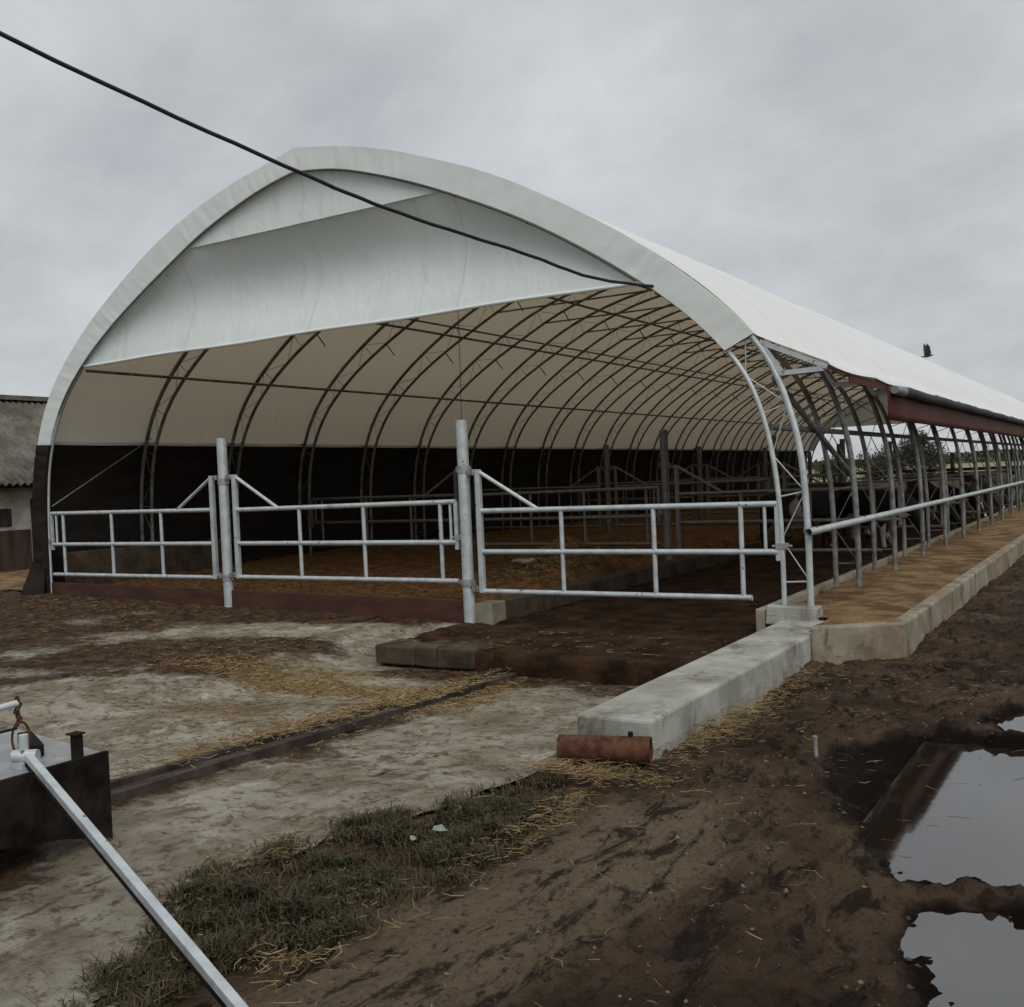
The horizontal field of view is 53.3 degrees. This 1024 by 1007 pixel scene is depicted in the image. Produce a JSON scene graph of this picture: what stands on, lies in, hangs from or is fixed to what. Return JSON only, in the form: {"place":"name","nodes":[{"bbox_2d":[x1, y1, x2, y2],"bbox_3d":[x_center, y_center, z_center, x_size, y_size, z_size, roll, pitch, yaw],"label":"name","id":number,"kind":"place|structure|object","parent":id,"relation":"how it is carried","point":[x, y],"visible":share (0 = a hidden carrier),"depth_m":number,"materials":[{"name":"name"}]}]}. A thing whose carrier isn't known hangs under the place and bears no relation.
{"place":"outdoors","nodes":[
{"label":"outdoors","id":0,"kind":"place"},
{"bbox_2d":[0,461,1023,1006],"bbox_3d":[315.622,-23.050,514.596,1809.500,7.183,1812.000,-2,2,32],"label":"ground","id":1,"kind":"structure","parent":0,"point":[980,631],"depth_m":4.28,"materials":[{"name":"brown soil"}]},
{"bbox_2d":[0,569,29,589],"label":"straw litter","id":2,"kind":"object","parent":1,"relation":"on","point":[15,576],"visible":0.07,"depth_m":20.16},
{"bbox_2d":[0,395,48,571],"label":"old barn","id":3,"kind":"structure","parent":1,"relation":"on","point":[21,417],"depth_m":23.80,"materials":[{"name":"paint"}]},
{"bbox_2d":[0,509,11,526],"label":"window","id":4,"kind":"structure","parent":3,"relation":"in","point":[5,514],"depth_m":23.29,"materials":[{"name":"black glass"}]},
{"bbox_2d":[0,529,31,571],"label":"door","id":5,"kind":"structure","parent":3,"relation":"in","point":[15,545],"depth_m":23.48,"materials":[{"name":"brown wood"}]},
{"bbox_2d":[0,695,248,1006],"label":"manure scraper","id":6,"kind":"object","parent":1,"relation":"on","point":[51,789],"visible":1,"depth_m":4.70,"materials":[{"name":"metal"}]},
{"bbox_2d":[216,438,233,606],"bbox_3d":[-4.043,0.340,14.412,0.156,2.520,0.175,-3,1,-17],"label":"gate post","id":7,"kind":"object","parent":1,"relation":"on","point":[225,523],"visible":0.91,"depth_m":14.35,"materials":[{"name":"metal"}]},
{"bbox_2d":[48,475,222,579],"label":"gate","id":8,"kind":"structure","parent":7,"relation":"attached to","point":[210,481],"depth_m":15.21,"materials":[{"name":"metal"}]},
{"bbox_2d":[51,582,463,622],"bbox_3d":[-4.082,1.391,14.506,8.275,0.420,0.057,-2,2,32],"label":"kick board","id":9,"kind":"object","parent":7,"relation":"attached to","point":[445,610],"visible":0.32,"depth_m":13.76,"materials":[{"name":"red metal"}]},
{"bbox_2d":[225,474,460,583],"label":"gate","id":10,"kind":"structure","parent":7,"relation":"attached to","point":[364,542],"depth_m":13.22,"materials":[{"name":"metal"}]},
{"bbox_2d":[20,759,574,1006],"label":"grass","id":11,"kind":"structure","parent":1,"relation":"on","point":[383,826],"depth_m":4.33,"materials":[{"name":"green plant"}]},
{"bbox_2d":[432,824,446,830],"bbox_3d":[-0.345,1.554,4.887,0.067,0.025,0.041,-2,1,29],"label":"plastic scrap","id":12,"kind":"object","parent":11,"relation":"on","point":[440,827],"visible":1,"depth_m":4.88,"materials":[{"name":"white plastic"}]},
{"bbox_2d":[0,591,637,1006],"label":"concrete yard","id":13,"kind":"structure","parent":1,"relation":"on","point":[56,897],"depth_m":7.23,"materials":[{"name":"grey concrete"}]},
{"bbox_2d":[110,672,516,803],"bbox_3d":[-1.705,1.691,6.885,0.295,0.260,6.773,-2,1,29],"label":"drain channel","id":14,"kind":"object","parent":13,"relation":"in","point":[126,787],"visible":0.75,"depth_m":6.80,"materials":[{"name":"brown metal"}]},
{"bbox_2d":[375,638,494,669],"bbox_3d":[-0.803,1.567,10.675,1.246,0.218,0.465,-2,2,32],"label":"slab edge","id":15,"kind":"object","parent":13,"relation":"on","point":[456,655],"visible":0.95,"depth_m":10.49,"materials":[{"name":"concrete"}]},
{"bbox_2d":[0,578,1023,1006],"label":"loose straw","id":16,"kind":"object","parent":13,"relation":"on","point":[312,686],"visible":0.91,"depth_m":7.94,"materials":[{"name":"beige plant"}]},
{"bbox_2d":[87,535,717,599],"bbox_3d":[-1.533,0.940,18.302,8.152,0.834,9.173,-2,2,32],"label":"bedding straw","id":17,"kind":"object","parent":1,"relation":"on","point":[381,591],"visible":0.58,"depth_m":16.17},
{"bbox_2d":[455,420,475,622],"bbox_3d":[-0.553,0.275,12.252,0.156,2.550,0.175,-3,1,-17],"label":"gate post","id":18,"kind":"object","parent":1,"relation":"on","point":[468,581],"visible":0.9,"depth_m":12.19,"materials":[{"name":"metal"}]},
{"bbox_2d":[467,469,792,600],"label":"gate","id":19,"kind":"structure","parent":18,"relation":"attached to","point":[654,551],"depth_m":11.15,"materials":[{"name":"metal"}]},
{"bbox_2d":[112,500,929,602],"bbox_3d":[7.791,0.248,33.508,8.100,0.745,44.700,-2,2,32],"label":"straw bedding","id":20,"kind":"object","parent":1,"relation":"on","point":[724,536],"visible":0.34,"depth_m":18.99,"materials":[{"name":"brown plant"}]},
{"bbox_2d":[512,558,546,564],"bbox_3d":[0.289,0.855,15.040,0.583,0.110,0.194,-2,1,3],"label":"feed sack","id":21,"kind":"object","parent":20,"relation":"on","point":[523,561],"visible":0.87,"depth_m":14.99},
{"bbox_2d":[486,534,626,584],"bbox_3d":[0.599,0.894,15.539,1.557,0.868,3.548,-2,2,32],"label":"straw heap","id":22,"kind":"object","parent":20,"relation":"on","point":[550,561],"visible":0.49,"depth_m":15.04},
{"bbox_2d":[556,731,652,766],"bbox_3d":[0.559,1.475,6.157,0.568,0.203,0.176,-2,1,15],"label":"rusty pipe","id":23,"kind":"object","parent":1,"relation":"on","point":[630,748],"visible":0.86,"depth_m":6.09,"materials":[{"name":"metal"}]},
{"bbox_2d":[603,445,612,532],"bbox_3d":[2.324,-0.161,24.713,0.156,2.520,0.175,-3,1,-17],"label":"gate post","id":24,"kind":"object","parent":1,"relation":"on","point":[607,470],"visible":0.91,"depth_m":24.65,"materials":[{"name":"grey metal"}]},
{"bbox_2d":[470,466,605,528],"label":"gate","id":25,"kind":"structure","parent":24,"relation":"attached to","point":[596,469],"depth_m":25.41,"materials":[{"name":"grey metal"}]},
{"bbox_2d":[609,466,769,526],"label":"gate","id":26,"kind":"structure","parent":24,"relation":"attached to","point":[615,468],"depth_m":23.70,"materials":[{"name":"grey metal"}]},
{"bbox_2d":[475,535,792,624],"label":"alley kerb","id":27,"kind":"structure","parent":1,"relation":"on","point":[493,612],"depth_m":14.62,"materials":[{"name":"concrete"}]},
{"bbox_2d":[659,430,673,560],"bbox_3d":[2.630,0.025,17.402,0.156,2.550,0.175,-3,1,-17],"label":"gate post","id":28,"kind":"object","parent":1,"relation":"on","point":[664,463],"visible":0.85,"depth_m":17.34,"materials":[{"name":"grey metal"}]},
{"bbox_2d":[668,465,909,551],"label":"gate","id":29,"kind":"structure","parent":28,"relation":"attached to","point":[678,494],"depth_m":16.49,"materials":[{"name":"grey metal"}]},
{"bbox_2d":[316,664,1023,1006],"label":"mud clods","id":30,"kind":"object","parent":1,"relation":"on","point":[547,957],"visible":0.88,"depth_m":4.44,"materials":[{"name":"brown soil"}]},
{"bbox_2d":[577,620,822,759],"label":"kerb wall","id":31,"kind":"structure","parent":1,"relation":"on","point":[671,706],"depth_m":7.31,"materials":[{"name":"concrete"}]},
{"bbox_2d":[696,446,704,518],"bbox_3d":[5.519,-0.412,29.880,0.175,2.520,0.156,-3,1,-9],"label":"gate post","id":32,"kind":"object","parent":1,"relation":"on","point":[699,467],"visible":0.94,"depth_m":29.82,"materials":[{"name":"grey metal"}]},
{"bbox_2d":[576,464,698,515],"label":"gate","id":33,"kind":"structure","parent":32,"relation":"attached to","point":[646,482],"depth_m":30.88,"materials":[{"name":"grey metal"}]},
{"bbox_2d":[702,464,839,513],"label":"gate","id":34,"kind":"structure","parent":32,"relation":"attached to","point":[747,495],"depth_m":29.29,"materials":[{"name":"grey metal"}]},
{"bbox_2d":[762,447,767,493],"bbox_3d":[8.724,-0.665,35.064,0.175,2.520,0.156,-3,1,-9],"label":"gate post","id":35,"kind":"object","parent":1,"relation":"on","point":[765,469],"visible":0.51,"depth_m":34.99,"materials":[{"name":"grey metal"}]},
{"bbox_2d":[655,463,762,502],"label":"gate","id":36,"kind":"structure","parent":35,"relation":"attached to","point":[758,466],"depth_m":35.75,"materials":[{"name":"grey metal"}]},
{"bbox_2d":[767,462,886,488],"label":"gate","id":37,"kind":"structure","parent":35,"relation":"attached to","point":[879,472],"depth_m":33.76,"materials":[{"name":"grey metal"}]},
{"bbox_2d":[769,435,778,536],"bbox_3d":[5.814,-0.226,22.552,0.156,2.550,0.175,-3,1,-17],"label":"gate post","id":38,"kind":"object","parent":1,"relation":"on","point":[773,437],"visible":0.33,"depth_m":22.49,"materials":[{"name":"grey metal"}]},
{"bbox_2d":[777,462,968,529],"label":"gate","id":39,"kind":"structure","parent":38,"relation":"attached to","point":[817,482],"depth_m":21.40,"materials":[{"name":"grey metal"}]},
{"bbox_2d":[812,735,817,756],"bbox_3d":[1.858,1.493,6.250,0.032,0.140,0.034,-2,2,32],"label":"pipe stub","id":40,"kind":"object","parent":1,"relation":"on","point":[815,744],"visible":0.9,"depth_m":6.24,"materials":[{"name":"metal"}]},
{"bbox_2d":[813,455,856,481],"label":"tree","id":41,"kind":"object","parent":1,"relation":"on","point":[833,468],"visible":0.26,"depth_m":106.02,"materials":[{"name":"green plant"}]},
{"bbox_2d":[839,439,847,517],"bbox_3d":[9.009,-0.477,27.719,0.156,2.550,0.175,-3,1,-17],"label":"gate post","id":42,"kind":"object","parent":1,"relation":"on","point":[842,448],"visible":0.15,"depth_m":27.64,"materials":[{"name":"grey metal"}]},
{"bbox_2d":[845,461,1003,513],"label":"gate","id":43,"kind":"structure","parent":42,"relation":"attached to","point":[979,474],"depth_m":26.27,"materials":[{"name":"grey metal"}]},
{"bbox_2d":[863,462,884,479],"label":"tree","id":44,"kind":"object","parent":1,"relation":"on","point":[873,467],"visible":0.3,"depth_m":67.30,"materials":[{"name":"green plant"}]},
{"bbox_2d":[855,444,907,479],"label":"tree","id":45,"kind":"object","parent":1,"relation":"on","point":[876,458],"visible":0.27,"depth_m":97.70,"materials":[{"name":"green plant"}]},
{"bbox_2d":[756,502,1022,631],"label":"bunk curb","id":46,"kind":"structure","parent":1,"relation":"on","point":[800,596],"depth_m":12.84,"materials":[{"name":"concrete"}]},
{"bbox_2d":[755,505,1023,631],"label":"feed","id":47,"kind":"object","parent":1,"relation":"on","point":[987,544],"visible":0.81,"depth_m":13.09},
{"bbox_2d":[769,529,1002,621],"bbox_3d":[6.641,0.802,15.658,1.268,0.043,13.986,-2,2,32],"label":"feed straw","id":48,"kind":"object","parent":47,"relation":"on","point":[880,590],"visible":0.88,"depth_m":11.72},
{"bbox_2d":[888,441,893,467],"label":"gate post","id":49,"kind":"object","parent":1,"relation":"on","point":[890,446],"visible":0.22,"depth_m":32.82,"materials":[{"name":"grey metal"}]},
{"bbox_2d":[893,460,1023,503],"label":"gate","id":50,"kind":"structure","parent":49,"relation":"attached to","point":[1021,470],"depth_m":31.55,"materials":[{"name":"grey metal"}]},
{"bbox_2d":[806,448,1023,469],"bbox_3d":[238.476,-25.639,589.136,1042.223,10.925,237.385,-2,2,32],"label":"woods","id":51,"kind":"object","parent":1,"relation":"on","point":[969,456],"visible":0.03,"depth_m":553.33,"materials":[{"name":"green plant"}]},
{"bbox_2d":[808,444,1023,493],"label":"timber fence","id":52,"kind":"object","parent":1,"relation":"on","point":[951,468],"visible":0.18,"depth_m":53.44,"materials":[{"name":"brown wood"}]},
{"bbox_2d":[811,534,1023,664],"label":"feed bunk","id":53,"kind":"object","parent":1,"relation":"on","point":[902,635],"visible":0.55,"depth_m":9.34,"materials":[{"name":"concrete"}]},
{"bbox_2d":[892,430,948,475],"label":"tree","id":54,"kind":"object","parent":1,"relation":"on","point":[910,450],"visible":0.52,"depth_m":67.44,"materials":[{"name":"green plant"}]},
{"bbox_2d":[858,713,1023,1006],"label":"puddle","id":55,"kind":"object","parent":1,"relation":"on","point":[946,834],"depth_m":4.69,"materials":[{"name":"grey liquid"}]},
{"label":"gate post","id":56,"kind":"object","parent":1,"relation":"on","visible":0},
{"bbox_2d":[307,470,460,546],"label":"gate","id":57,"kind":"structure","parent":56,"relation":"attached to","point":[454,473],"depth_m":20.56,"materials":[{"name":"grey metal"}]},
{"bbox_2d":[472,469,662,545],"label":"gate","id":58,"kind":"structure","parent":56,"relation":"attached to","point":[646,516],"depth_m":18.22,"materials":[{"name":"grey metal"}]},
{"bbox_2d":[0,0,1023,461],"label":"sky","id":59,"kind":"structure","parent":0,"point":[856,164],"materials":[{"name":"grey"}]},
{"bbox_2d":[20,146,1023,623],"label":"hoop barn","id":60,"kind":"structure","parent":0,"point":[292,338],"depth_m":18.20,"materials":[{"name":"fabric"}]},
{"bbox_2d":[0,31,653,287],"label":"power cable","id":61,"kind":"object","parent":60,"relation":"attached to","point":[136,98],"visible":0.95,"depth_m":7.82,"materials":[{"name":"black rubber"}]},
{"bbox_2d":[458,319,461,419],"bbox_3d":[-0.625,-1.659,12.231,0.020,1.340,0.018,-2,2,32],"label":"hanging wire","id":62,"kind":"object","parent":60,"relation":"hanging from","point":[460,372],"visible":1,"depth_m":12.22,"materials":[{"name":"metal"}]},
{"bbox_2d":[922,344,932,357],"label":"crow","id":63,"kind":"object","parent":60,"relation":"on","point":[927,350],"visible":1,"depth_m":44.93,"materials":[{"name":"black"}]},
{"bbox_2d":[382,494,1022,685],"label":"alley floor","id":64,"kind":"structure","parent":0,"point":[697,627],"depth_m":11.59,"materials":[{"name":"brown soil"}]},
{"bbox_2d":[760,481,851,556],"bbox_3d":[5.656,0.284,19.502,2.517,1.350,0.581,-3,1,-31],"label":"cow","id":65,"kind":"object","parent":64,"relation":"on","point":[820,505],"visible":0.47,"depth_m":19.18},
{"bbox_2d":[830,479,876,539],"bbox_3d":[7.680,0.122,22.897,0.581,1.350,2.517,-3,1,-7],"label":"cow","id":66,"kind":"object","parent":64,"relation":"on","point":[851,515],"visible":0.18,"depth_m":22.63},
{"bbox_2d":[827,484,926,547],"bbox_3d":[7.183,0.242,20.369,0.581,1.267,2.337,-3,2,-38],"label":"cow","id":67,"kind":"object","parent":64,"relation":"on","point":[884,506],"visible":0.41,"depth_m":20.03},
{"bbox_2d":[827,477,937,543],"bbox_3d":[7.641,0.152,21.485,2.552,1.358,0.581,-2,1,23],"label":"cow","id":68,"kind":"object","parent":64,"relation":"on","point":[909,487],"visible":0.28,"depth_m":21.07},
{"bbox_2d":[859,487,959,534],"bbox_3d":[9.167,0.084,23.661,2.337,1.267,0.581,-1,2,43],"label":"cow","id":69,"kind":"object","parent":64,"relation":"on","point":[954,516],"visible":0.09,"depth_m":23.06},
{"bbox_2d":[897,471,956,516],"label":"cow","id":70,"kind":"object","parent":64,"relation":"on","point":[951,472],"visible":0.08,"depth_m":31.14},
{"bbox_2d":[928,473,938,520],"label":"cow","id":71,"kind":"object","parent":64,"relation":"on","point":[934,510],"visible":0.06,"depth_m":28.33},
{"bbox_2d":[896,472,984,524],"bbox_3d":[11.275,-0.129,27.284,2.517,1.350,0.581,-2,1,20],"label":"cow","id":72,"kind":"object","parent":64,"relation":"on","point":[967,479],"visible":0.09,"depth_m":26.86},
{"bbox_2d":[906,477,986,527],"bbox_3d":[10.851,-0.034,25.728,0.581,1.267,2.360,-3,2,-32],"label":"cow","id":73,"kind":"object","parent":64,"relation":"on","point":[971,501],"visible":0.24,"depth_m":25.16},
{"bbox_2d":[930,478,1004,518],"bbox_3d":[13.024,-0.208,29.379,0.581,1.267,2.360,-3,2,-35],"label":"cow","id":74,"kind":"object","parent":64,"relation":"on","point":[984,485],"visible":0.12,"depth_m":28.73},
{"bbox_2d":[936,476,1007,514],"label":"cow","id":75,"kind":"object","parent":64,"relation":"on","point":[1005,500],"visible":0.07,"depth_m":31.04},
{"bbox_2d":[969,472,1022,507],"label":"cow","id":76,"kind":"object","parent":64,"relation":"on","point":[1003,477],"visible":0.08,"depth_m":34.08},
{"bbox_2d":[983,468,1020,503],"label":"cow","id":77,"kind":"object","parent":64,"relation":"on","point":[985,497],"visible":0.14,"depth_m":37.32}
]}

